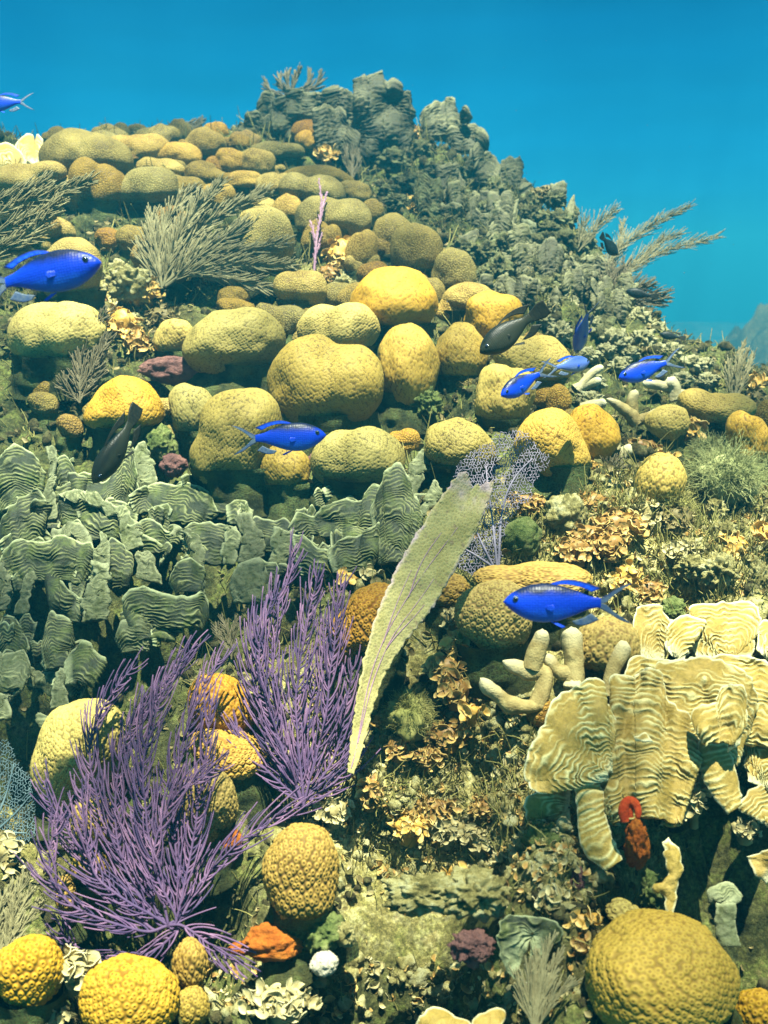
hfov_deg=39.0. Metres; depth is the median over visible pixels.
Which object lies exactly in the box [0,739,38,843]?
sea fan
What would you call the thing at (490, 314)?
star coral
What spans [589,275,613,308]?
plate coral
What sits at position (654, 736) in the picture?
lettuce coral
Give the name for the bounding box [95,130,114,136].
star coral
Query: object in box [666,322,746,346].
sea floor
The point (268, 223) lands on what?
star coral
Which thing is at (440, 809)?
leafy alga
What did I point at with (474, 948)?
crusted rock
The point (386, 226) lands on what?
star coral
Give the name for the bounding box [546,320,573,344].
dead coral
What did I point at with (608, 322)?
plate coral
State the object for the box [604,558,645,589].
leafy alga
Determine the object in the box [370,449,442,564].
lettuce coral
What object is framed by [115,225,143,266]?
star coral
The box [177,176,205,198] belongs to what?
star coral
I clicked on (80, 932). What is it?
star coral
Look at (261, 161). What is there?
star coral
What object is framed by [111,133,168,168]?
star coral
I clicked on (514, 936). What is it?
lettuce coral
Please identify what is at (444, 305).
star coral
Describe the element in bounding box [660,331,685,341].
dark fish
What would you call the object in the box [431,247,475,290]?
star coral
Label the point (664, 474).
star coral
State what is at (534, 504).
leafy alga
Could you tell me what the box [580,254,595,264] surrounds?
plate coral
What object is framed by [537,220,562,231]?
dead coral
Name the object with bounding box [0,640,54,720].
lettuce coral
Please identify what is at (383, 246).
star coral
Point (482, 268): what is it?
dead coral
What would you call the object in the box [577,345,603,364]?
dead coral
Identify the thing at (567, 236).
dead coral
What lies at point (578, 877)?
sponge
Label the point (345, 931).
crusted rock
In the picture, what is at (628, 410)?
finger coral
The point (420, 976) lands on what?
pale coral rubble
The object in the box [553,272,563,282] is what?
plate coral
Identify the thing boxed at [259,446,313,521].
star coral
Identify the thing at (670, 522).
leafy alga
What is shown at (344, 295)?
star coral
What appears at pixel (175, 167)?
star coral
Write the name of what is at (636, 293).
dark fish
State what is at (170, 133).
star coral
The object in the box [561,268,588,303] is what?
plate coral
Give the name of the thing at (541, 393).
star coral
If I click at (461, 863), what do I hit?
leafy alga
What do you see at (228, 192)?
star coral
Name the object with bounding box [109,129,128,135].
star coral
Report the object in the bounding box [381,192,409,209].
dead coral
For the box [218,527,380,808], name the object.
sea plume
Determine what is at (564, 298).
dead coral
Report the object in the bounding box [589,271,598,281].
plate coral
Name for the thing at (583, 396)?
dead coral
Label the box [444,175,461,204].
plate coral
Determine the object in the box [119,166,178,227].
star coral
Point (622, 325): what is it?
plate coral
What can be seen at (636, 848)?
sponge
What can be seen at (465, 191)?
dead coral
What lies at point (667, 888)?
lettuce coral
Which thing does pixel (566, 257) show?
dead coral
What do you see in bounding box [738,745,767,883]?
lettuce coral
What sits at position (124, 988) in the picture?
star coral
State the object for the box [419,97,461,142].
plate coral
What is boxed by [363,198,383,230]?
star coral
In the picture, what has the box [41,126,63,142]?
star coral
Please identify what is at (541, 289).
plate coral
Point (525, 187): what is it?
plate coral
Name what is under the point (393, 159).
dead coral
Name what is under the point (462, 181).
plate coral
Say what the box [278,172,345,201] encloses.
star coral
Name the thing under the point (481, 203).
dead coral
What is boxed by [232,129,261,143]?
star coral
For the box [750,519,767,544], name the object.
leafy alga
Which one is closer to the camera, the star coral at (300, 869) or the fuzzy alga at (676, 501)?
the star coral at (300, 869)
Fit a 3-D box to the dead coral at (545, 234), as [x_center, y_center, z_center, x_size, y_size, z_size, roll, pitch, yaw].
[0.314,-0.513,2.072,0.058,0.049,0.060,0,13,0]
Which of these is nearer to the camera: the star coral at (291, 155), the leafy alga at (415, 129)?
the star coral at (291, 155)
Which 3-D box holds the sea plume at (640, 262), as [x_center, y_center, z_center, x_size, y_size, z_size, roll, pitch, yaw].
[0.493,-0.497,2.025,0.273,0.173,0.095,-3,14,-13]
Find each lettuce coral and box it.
[0,133,42,166]
[0,443,60,540]
[0,521,133,588]
[0,561,37,652]
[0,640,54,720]
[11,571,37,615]
[35,713,46,726]
[40,610,106,709]
[44,560,112,623]
[53,441,246,524]
[57,489,189,566]
[115,551,208,652]
[169,521,241,570]
[229,502,296,605]
[268,522,379,577]
[288,472,378,538]
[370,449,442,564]
[416,1006,505,1023]
[496,914,563,979]
[523,790,570,820]
[524,654,767,827]
[574,783,622,870]
[633,601,767,659]
[651,837,683,911]
[706,881,742,946]
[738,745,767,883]
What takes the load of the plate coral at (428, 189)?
on the seabed
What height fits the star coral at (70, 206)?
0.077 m
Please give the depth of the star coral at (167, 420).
1.50 m
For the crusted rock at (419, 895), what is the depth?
0.85 m
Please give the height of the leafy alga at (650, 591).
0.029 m
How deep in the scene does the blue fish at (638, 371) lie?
1.22 m
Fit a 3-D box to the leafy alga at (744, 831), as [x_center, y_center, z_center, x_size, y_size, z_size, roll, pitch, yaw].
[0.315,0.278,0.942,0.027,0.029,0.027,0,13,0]
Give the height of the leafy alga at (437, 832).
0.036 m
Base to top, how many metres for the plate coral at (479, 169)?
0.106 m
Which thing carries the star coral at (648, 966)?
on the seabed
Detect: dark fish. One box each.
[91,401,142,482]
[480,300,550,354]
[599,231,617,255]
[626,288,658,301]
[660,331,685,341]
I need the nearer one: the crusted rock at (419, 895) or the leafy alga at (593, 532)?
the crusted rock at (419, 895)
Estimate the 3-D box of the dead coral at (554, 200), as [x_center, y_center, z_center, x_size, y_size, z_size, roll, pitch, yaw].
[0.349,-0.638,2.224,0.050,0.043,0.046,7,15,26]
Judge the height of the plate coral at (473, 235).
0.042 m
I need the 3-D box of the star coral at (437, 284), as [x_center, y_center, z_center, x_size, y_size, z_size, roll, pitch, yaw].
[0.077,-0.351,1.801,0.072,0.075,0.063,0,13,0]
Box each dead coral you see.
[375,146,411,173]
[376,184,400,196]
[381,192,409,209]
[391,171,416,192]
[406,192,418,213]
[408,139,431,160]
[423,159,441,178]
[445,159,466,180]
[446,213,461,224]
[450,237,476,257]
[461,185,470,195]
[473,239,499,265]
[476,264,494,279]
[478,200,486,212]
[481,175,507,195]
[485,250,514,280]
[491,231,507,254]
[505,245,531,275]
[512,191,519,210]
[518,190,541,205]
[519,204,544,228]
[519,270,540,279]
[530,256,539,272]
[532,232,543,243]
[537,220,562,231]
[537,314,555,328]
[538,231,559,241]
[539,275,560,292]
[540,208,577,227]
[543,190,566,210]
[544,293,567,300]
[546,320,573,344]
[555,228,578,254]
[563,254,569,262]
[564,205,580,222]
[569,252,587,264]
[573,390,604,407]
[576,230,597,251]
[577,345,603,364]
[580,373,608,392]
[586,248,602,256]
[588,315,602,335]
[595,342,616,359]
[599,326,633,349]
[606,356,632,373]
[618,343,640,360]
[621,490,649,510]
[626,306,651,324]
[631,327,658,348]
[651,319,668,333]
[660,341,684,358]
[667,548,682,564]
[670,370,695,387]
[672,554,702,579]
[678,536,705,556]
[679,354,707,374]
[695,372,721,390]
[696,552,740,590]
[701,357,714,369]
[703,551,721,558]
[705,498,728,520]
[707,519,737,542]
[745,558,767,596]
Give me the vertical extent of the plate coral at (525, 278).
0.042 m
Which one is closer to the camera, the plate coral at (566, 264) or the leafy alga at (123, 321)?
the leafy alga at (123, 321)
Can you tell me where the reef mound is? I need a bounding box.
[716,303,767,367]
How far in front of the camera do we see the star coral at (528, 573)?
1.09 m
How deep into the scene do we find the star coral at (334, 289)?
1.75 m
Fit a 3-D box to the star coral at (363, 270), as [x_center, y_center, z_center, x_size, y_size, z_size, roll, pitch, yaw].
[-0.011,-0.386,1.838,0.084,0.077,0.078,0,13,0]
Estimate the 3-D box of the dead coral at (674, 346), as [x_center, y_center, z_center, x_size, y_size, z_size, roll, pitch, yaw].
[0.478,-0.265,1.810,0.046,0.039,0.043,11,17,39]
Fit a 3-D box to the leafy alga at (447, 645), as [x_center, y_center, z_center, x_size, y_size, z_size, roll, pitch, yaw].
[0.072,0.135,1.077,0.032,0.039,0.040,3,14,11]
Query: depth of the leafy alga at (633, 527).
1.22 m
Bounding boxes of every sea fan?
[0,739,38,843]
[347,471,493,773]
[453,430,549,575]
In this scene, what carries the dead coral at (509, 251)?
on the seabed
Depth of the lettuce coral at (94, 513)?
1.33 m
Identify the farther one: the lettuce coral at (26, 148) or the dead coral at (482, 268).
the lettuce coral at (26, 148)
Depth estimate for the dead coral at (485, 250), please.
1.97 m
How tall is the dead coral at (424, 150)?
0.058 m
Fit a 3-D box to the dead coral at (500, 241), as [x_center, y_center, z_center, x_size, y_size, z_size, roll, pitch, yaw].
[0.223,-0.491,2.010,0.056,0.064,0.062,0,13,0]
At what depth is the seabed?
1.01 m
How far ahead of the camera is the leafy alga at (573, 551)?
1.17 m
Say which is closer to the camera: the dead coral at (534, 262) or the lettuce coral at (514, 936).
the lettuce coral at (514, 936)
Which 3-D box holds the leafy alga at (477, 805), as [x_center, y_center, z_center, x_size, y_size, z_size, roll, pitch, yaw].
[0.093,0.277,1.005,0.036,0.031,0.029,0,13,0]
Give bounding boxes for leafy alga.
[0,830,25,879]
[9,1005,70,1023]
[59,943,100,997]
[105,302,144,338]
[122,325,155,357]
[129,275,165,306]
[144,303,183,325]
[238,977,322,1023]
[312,797,355,829]
[313,143,341,164]
[317,261,343,283]
[321,235,350,274]
[335,566,357,584]
[354,772,386,812]
[359,563,384,582]
[383,734,413,762]
[386,807,433,847]
[388,908,416,917]
[396,194,417,212]
[405,792,462,823]
[408,742,447,774]
[414,124,421,138]
[420,651,466,684]
[424,718,473,753]
[428,816,468,850]
[433,668,470,711]
[439,607,457,630]
[439,629,472,660]
[440,860,468,874]
[456,822,496,856]
[458,699,490,726]
[466,793,493,821]
[506,491,545,513]
[530,184,549,203]
[534,882,570,910]
[551,531,600,566]
[562,905,603,929]
[565,241,576,254]
[566,521,606,553]
[567,929,590,956]
[576,488,616,514]
[588,506,646,543]
[589,525,631,562]
[591,460,602,469]
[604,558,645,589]
[619,509,649,540]
[625,435,662,450]
[631,575,666,602]
[637,499,660,526]
[656,449,680,456]
[656,503,695,534]
[662,537,705,558]
[684,774,711,829]
[685,416,708,441]
[712,530,756,559]
[731,816,762,845]
[741,369,767,394]
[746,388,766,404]
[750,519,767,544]
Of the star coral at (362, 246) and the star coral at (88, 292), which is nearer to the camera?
the star coral at (88, 292)
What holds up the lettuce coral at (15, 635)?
on the seabed
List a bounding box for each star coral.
[0,160,66,219]
[0,934,72,1023]
[7,301,116,400]
[11,209,61,258]
[24,392,63,429]
[26,698,141,849]
[32,381,64,409]
[37,237,109,318]
[38,128,133,174]
[39,236,52,250]
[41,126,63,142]
[54,175,75,215]
[54,414,85,464]
[54,874,88,948]
[57,217,75,237]
[63,192,76,211]
[63,852,125,925]
[68,157,124,227]
[70,796,130,881]
[78,953,182,1023]
[82,402,92,447]
[83,375,164,465]
[91,123,119,131]
[94,227,116,251]
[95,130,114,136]
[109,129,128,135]
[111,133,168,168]
[115,122,129,133]
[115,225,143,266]
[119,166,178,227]
[128,123,146,132]
[130,238,145,268]
[136,127,150,133]
[136,157,184,175]
[145,123,179,141]
[152,319,192,356]
[153,272,192,300]
[154,142,201,164]
[157,205,187,231]
[160,398,172,425]
[162,765,238,896]
[167,424,179,445]
[168,383,211,464]
[169,118,191,138]
[171,937,212,1023]
[174,985,209,1023]
[175,160,186,166]
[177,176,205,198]
[182,307,285,396]
[183,672,264,772]
[184,160,224,183]
[186,126,226,160]
[189,388,281,519]
[189,728,275,827]
[202,183,237,225]
[204,121,228,136]
[206,156,224,171]
[215,148,241,172]
[216,286,249,309]
[216,298,255,309]
[224,133,254,150]
[225,170,260,206]
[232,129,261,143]
[236,204,294,296]
[242,148,275,174]
[242,198,274,208]
[251,141,306,170]
[255,172,286,200]
[256,302,287,335]
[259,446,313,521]
[262,822,358,989]
[267,334,387,466]
[273,193,300,231]
[273,270,326,308]
[275,164,285,173]
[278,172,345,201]
[278,305,304,345]
[284,165,353,181]
[290,119,313,142]
[292,332,297,339]
[294,130,320,164]
[294,195,371,258]
[296,302,380,352]
[300,219,341,265]
[309,426,405,513]
[325,282,348,305]
[325,582,408,708]
[336,282,359,305]
[341,180,371,201]
[342,254,379,277]
[345,229,377,281]
[349,266,438,356]
[356,261,386,281]
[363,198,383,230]
[373,213,409,266]
[376,236,389,259]
[377,323,439,433]
[390,222,442,277]
[390,428,420,454]
[418,417,496,504]
[425,573,469,639]
[426,277,444,303]
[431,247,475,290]
[434,299,457,319]
[435,322,487,404]
[441,282,497,323]
[454,377,476,393]
[454,579,535,699]
[463,290,522,337]
[472,561,593,650]
[474,364,535,432]
[493,335,574,411]
[507,407,592,511]
[526,700,550,729]
[533,386,550,409]
[545,384,571,410]
[565,409,573,414]
[570,403,620,468]
[578,616,640,699]
[585,908,742,1023]
[595,897,640,930]
[632,452,686,514]
[644,404,690,464]
[677,388,756,441]
[725,410,767,486]
[735,988,767,1023]
[754,399,767,426]
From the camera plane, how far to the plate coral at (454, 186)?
2.14 m
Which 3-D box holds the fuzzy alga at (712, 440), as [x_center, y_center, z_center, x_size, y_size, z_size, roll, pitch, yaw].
[0.427,-0.079,1.423,0.076,0.075,0.072,11,17,38]
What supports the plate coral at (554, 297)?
on the seabed
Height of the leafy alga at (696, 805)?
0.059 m
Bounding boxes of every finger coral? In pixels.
[479,626,630,714]
[571,365,603,393]
[580,398,606,407]
[606,389,653,427]
[617,444,632,462]
[642,376,683,402]
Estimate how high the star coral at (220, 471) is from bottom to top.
0.159 m
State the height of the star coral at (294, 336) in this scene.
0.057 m
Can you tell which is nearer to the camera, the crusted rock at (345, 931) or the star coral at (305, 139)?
the crusted rock at (345, 931)
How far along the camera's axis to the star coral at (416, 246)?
1.83 m
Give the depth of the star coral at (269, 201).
2.04 m
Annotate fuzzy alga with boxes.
[377,684,441,741]
[655,486,701,519]
[677,428,767,511]
[680,425,730,460]
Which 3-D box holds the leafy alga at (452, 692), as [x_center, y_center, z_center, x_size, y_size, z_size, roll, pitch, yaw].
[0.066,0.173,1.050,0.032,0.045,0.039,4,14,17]
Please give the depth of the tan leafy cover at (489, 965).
1.00 m
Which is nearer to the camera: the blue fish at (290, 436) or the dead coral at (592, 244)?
the blue fish at (290, 436)
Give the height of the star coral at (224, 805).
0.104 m
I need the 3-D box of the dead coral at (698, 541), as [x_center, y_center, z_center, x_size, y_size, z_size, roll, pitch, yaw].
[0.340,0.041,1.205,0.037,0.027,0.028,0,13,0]
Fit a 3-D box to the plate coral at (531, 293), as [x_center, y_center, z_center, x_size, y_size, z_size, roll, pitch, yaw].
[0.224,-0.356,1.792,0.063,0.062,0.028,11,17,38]
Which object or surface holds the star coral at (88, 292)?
on the seabed
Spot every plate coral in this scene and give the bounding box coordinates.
[238,110,270,133]
[256,90,274,116]
[267,87,316,142]
[311,103,360,161]
[316,85,353,123]
[351,70,415,159]
[413,172,443,217]
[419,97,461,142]
[434,161,459,189]
[438,202,462,216]
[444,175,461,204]
[445,123,488,154]
[446,180,466,217]
[457,229,478,241]
[458,172,465,186]
[459,105,472,125]
[462,141,500,187]
[462,198,468,215]
[464,194,489,236]
[467,190,486,201]
[477,190,488,207]
[478,273,496,291]
[483,191,499,219]
[486,221,498,240]
[488,207,511,232]
[492,190,518,224]
[495,272,508,293]
[500,156,528,193]
[502,252,530,272]
[504,276,526,305]
[506,223,532,249]
[506,230,532,243]
[512,242,536,276]
[515,278,537,309]
[518,182,542,207]
[520,274,542,286]
[521,219,537,233]
[534,236,564,279]
[535,284,545,297]
[546,180,566,207]
[547,286,561,312]
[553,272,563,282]
[559,243,567,254]
[561,260,570,273]
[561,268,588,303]
[564,253,579,271]
[566,195,575,215]
[571,268,584,303]
[575,264,600,301]
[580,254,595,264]
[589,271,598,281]
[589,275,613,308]
[593,291,613,316]
[595,253,609,276]
[595,314,616,342]
[602,287,612,315]
[610,288,628,324]
[613,272,639,314]
[620,308,627,327]
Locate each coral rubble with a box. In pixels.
[0,122,767,1023]
[100,258,767,1023]
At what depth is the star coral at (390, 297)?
1.62 m
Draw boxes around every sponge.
[137,356,197,384]
[159,453,188,477]
[222,828,242,850]
[228,941,248,955]
[241,922,303,962]
[309,950,338,977]
[570,866,584,890]
[618,796,641,822]
[623,817,650,870]
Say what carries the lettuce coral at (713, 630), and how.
on the seabed
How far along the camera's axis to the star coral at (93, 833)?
0.97 m
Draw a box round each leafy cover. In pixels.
[0,129,767,1023]
[105,271,764,1023]
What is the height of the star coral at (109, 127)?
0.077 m
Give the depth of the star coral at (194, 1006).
0.84 m
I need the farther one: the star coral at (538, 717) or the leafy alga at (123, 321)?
the leafy alga at (123, 321)
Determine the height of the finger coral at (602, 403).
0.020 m
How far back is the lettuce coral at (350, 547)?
1.20 m
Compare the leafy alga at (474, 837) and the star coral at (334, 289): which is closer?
the leafy alga at (474, 837)
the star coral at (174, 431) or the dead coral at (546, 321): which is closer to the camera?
the star coral at (174, 431)
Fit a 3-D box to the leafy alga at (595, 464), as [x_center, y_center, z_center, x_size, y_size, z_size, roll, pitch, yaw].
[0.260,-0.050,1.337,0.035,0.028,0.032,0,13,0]
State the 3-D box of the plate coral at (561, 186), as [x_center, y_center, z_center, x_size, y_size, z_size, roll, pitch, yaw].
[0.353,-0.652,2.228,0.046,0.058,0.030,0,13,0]
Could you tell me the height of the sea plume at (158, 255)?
0.201 m
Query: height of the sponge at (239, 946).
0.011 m
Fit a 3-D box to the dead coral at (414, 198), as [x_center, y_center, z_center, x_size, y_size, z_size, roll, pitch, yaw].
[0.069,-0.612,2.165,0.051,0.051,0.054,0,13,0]
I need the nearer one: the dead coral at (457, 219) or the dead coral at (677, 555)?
the dead coral at (677, 555)
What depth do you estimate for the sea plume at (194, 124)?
2.50 m
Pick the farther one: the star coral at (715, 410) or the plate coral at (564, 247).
the plate coral at (564, 247)
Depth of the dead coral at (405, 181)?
2.26 m
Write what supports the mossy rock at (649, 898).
on the seabed
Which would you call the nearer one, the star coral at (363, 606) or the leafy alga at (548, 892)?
the leafy alga at (548, 892)
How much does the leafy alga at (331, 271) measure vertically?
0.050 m
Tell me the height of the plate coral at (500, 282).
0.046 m
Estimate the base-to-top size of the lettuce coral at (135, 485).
0.098 m
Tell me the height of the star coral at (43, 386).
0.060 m
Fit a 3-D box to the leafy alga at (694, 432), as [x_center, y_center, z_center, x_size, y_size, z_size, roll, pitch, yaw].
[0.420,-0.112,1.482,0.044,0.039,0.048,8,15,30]
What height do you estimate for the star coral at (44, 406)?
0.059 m
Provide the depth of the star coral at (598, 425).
1.34 m
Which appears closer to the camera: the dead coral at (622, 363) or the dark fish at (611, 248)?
the dead coral at (622, 363)
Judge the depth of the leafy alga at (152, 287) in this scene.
1.75 m
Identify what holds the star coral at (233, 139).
on the seabed
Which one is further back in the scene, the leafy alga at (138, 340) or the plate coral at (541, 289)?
the plate coral at (541, 289)
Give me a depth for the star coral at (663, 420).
1.44 m
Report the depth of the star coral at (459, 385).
1.53 m
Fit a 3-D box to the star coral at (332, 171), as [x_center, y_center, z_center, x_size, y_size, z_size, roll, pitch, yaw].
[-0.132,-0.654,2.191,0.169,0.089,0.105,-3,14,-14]
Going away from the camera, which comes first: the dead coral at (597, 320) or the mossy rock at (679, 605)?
the mossy rock at (679, 605)
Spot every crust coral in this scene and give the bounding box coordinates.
[501,516,542,558]
[545,493,587,534]
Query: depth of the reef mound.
11.34 m
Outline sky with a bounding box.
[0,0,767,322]
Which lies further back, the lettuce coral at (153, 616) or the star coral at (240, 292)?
the star coral at (240, 292)
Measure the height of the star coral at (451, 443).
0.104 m
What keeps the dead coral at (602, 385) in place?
on the seabed
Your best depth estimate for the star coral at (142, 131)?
2.39 m
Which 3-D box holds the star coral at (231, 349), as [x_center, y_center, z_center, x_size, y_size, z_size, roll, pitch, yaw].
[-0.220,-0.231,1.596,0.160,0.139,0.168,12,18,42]
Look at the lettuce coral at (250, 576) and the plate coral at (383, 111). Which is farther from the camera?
the plate coral at (383, 111)
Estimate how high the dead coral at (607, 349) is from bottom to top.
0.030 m
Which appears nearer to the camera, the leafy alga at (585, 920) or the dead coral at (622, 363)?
the leafy alga at (585, 920)
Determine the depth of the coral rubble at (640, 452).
1.30 m
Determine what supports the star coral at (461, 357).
on the seabed
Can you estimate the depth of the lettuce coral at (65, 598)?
1.25 m
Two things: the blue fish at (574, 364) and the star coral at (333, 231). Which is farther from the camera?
the star coral at (333, 231)
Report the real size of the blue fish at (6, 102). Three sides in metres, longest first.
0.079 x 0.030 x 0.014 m
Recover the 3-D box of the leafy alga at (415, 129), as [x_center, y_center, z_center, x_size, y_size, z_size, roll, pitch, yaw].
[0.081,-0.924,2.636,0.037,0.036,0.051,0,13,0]
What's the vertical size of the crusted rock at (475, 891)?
0.044 m
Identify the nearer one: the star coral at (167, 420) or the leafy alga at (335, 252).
the star coral at (167, 420)
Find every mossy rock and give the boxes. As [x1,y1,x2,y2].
[145,423,178,461]
[410,386,442,417]
[520,820,561,846]
[639,868,664,909]
[660,595,686,619]
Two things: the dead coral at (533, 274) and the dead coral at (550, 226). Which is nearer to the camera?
the dead coral at (533, 274)
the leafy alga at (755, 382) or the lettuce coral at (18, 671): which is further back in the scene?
the leafy alga at (755, 382)
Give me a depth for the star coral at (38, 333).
1.52 m
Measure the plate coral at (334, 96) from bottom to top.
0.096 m
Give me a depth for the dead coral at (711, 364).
1.83 m
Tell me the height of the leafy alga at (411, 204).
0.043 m
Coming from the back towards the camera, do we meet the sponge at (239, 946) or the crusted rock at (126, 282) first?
the crusted rock at (126, 282)
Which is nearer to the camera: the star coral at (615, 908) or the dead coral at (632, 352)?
the star coral at (615, 908)
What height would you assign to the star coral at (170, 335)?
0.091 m
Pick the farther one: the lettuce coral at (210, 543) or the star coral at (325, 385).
the star coral at (325, 385)
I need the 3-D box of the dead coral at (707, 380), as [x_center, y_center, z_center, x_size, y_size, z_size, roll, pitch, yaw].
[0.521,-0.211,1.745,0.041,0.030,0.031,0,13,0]
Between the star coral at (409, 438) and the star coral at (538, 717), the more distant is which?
the star coral at (409, 438)
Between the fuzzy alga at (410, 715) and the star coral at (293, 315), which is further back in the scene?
the star coral at (293, 315)
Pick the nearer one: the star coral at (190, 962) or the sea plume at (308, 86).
the star coral at (190, 962)
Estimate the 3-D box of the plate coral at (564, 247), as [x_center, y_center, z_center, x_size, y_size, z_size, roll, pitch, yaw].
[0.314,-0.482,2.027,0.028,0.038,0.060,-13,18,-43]
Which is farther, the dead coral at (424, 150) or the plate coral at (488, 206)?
the dead coral at (424, 150)
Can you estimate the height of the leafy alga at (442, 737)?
0.033 m
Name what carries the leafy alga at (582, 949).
on the seabed
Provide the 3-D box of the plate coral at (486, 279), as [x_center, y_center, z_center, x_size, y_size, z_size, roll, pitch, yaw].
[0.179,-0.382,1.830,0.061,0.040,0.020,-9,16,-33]
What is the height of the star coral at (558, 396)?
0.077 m
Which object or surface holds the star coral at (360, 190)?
on the seabed
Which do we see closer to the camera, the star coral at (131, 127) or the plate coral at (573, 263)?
the plate coral at (573, 263)
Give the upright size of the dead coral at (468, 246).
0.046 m
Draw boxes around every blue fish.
[0,93,33,112]
[0,249,101,302]
[233,420,325,454]
[501,358,557,398]
[503,580,632,627]
[541,355,588,378]
[573,301,599,352]
[619,347,685,382]
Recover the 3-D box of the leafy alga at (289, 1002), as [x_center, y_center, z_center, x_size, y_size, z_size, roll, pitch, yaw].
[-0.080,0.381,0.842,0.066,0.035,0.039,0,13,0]
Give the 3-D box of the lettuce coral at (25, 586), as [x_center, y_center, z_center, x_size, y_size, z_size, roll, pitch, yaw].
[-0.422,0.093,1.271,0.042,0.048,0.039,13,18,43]
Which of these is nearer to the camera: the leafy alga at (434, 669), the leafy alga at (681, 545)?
the leafy alga at (434, 669)
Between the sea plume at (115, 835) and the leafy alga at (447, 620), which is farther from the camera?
the leafy alga at (447, 620)
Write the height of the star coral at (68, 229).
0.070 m
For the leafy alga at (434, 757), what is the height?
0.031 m
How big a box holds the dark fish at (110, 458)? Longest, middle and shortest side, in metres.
0.086 x 0.031 x 0.023 m
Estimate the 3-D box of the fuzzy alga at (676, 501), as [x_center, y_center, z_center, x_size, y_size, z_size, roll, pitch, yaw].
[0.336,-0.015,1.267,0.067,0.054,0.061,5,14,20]
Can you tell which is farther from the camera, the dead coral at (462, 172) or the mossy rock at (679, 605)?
the dead coral at (462, 172)
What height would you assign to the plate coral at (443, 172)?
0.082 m
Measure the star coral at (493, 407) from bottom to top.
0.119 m
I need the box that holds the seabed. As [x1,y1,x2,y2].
[0,130,767,1023]
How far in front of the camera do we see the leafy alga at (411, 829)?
1.00 m
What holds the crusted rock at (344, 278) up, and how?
on the seabed
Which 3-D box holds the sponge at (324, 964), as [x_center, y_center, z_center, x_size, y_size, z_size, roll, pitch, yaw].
[-0.048,0.358,0.860,0.021,0.020,0.020,8,15,30]
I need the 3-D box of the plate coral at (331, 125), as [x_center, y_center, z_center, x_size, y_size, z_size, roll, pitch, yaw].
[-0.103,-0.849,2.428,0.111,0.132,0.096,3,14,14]
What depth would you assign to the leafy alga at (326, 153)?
2.39 m
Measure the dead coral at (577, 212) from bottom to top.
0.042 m
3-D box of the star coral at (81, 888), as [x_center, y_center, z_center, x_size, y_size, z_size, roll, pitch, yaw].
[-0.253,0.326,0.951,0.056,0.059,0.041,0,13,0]
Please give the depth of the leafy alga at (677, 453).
1.38 m
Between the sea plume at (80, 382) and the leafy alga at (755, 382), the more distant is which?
the leafy alga at (755, 382)
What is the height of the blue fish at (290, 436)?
0.036 m
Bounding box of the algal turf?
[0,105,767,1023]
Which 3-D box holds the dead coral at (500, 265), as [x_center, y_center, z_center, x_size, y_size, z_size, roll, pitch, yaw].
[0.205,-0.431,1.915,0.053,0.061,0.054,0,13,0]
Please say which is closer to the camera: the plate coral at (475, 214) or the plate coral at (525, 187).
the plate coral at (475, 214)
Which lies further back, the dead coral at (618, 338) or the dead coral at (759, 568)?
the dead coral at (618, 338)
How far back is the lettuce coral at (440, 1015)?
0.82 m
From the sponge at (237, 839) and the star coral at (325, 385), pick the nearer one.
the sponge at (237, 839)
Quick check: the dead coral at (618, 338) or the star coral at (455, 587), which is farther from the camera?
the dead coral at (618, 338)
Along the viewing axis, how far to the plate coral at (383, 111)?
2.43 m
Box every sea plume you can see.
[0,170,99,261]
[0,867,47,949]
[13,629,324,981]
[47,304,116,403]
[128,172,306,297]
[167,115,205,129]
[211,613,241,658]
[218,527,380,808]
[261,62,327,97]
[309,178,327,270]
[342,143,361,177]
[509,930,582,1023]
[577,199,725,273]
[598,254,674,308]
[599,451,627,472]
[721,337,757,393]
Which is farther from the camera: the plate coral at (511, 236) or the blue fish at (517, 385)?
the plate coral at (511, 236)
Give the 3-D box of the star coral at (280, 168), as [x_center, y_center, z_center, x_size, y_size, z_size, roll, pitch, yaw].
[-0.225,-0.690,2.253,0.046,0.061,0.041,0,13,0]
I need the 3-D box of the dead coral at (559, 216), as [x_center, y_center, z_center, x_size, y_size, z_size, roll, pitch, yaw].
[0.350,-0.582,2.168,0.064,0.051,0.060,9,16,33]
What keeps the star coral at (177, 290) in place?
on the seabed
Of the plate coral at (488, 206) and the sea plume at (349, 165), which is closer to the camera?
the plate coral at (488, 206)
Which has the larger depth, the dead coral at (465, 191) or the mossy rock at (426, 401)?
the dead coral at (465, 191)
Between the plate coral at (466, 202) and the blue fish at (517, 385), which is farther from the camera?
the plate coral at (466, 202)
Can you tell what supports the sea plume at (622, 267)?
on the seabed
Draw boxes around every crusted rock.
[104,263,151,304]
[304,911,343,954]
[331,274,353,283]
[337,921,354,947]
[380,871,455,917]
[441,864,512,923]
[446,927,496,969]
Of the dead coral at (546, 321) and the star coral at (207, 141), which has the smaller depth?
the dead coral at (546, 321)
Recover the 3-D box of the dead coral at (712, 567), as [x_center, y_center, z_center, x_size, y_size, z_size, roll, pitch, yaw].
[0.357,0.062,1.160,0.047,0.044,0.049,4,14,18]
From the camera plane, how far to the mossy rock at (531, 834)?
0.89 m
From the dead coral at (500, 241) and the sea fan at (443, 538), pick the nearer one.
the sea fan at (443, 538)
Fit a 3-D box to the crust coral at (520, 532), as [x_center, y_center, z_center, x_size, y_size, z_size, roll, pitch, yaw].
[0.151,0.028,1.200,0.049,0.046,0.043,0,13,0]
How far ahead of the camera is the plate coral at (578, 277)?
1.84 m

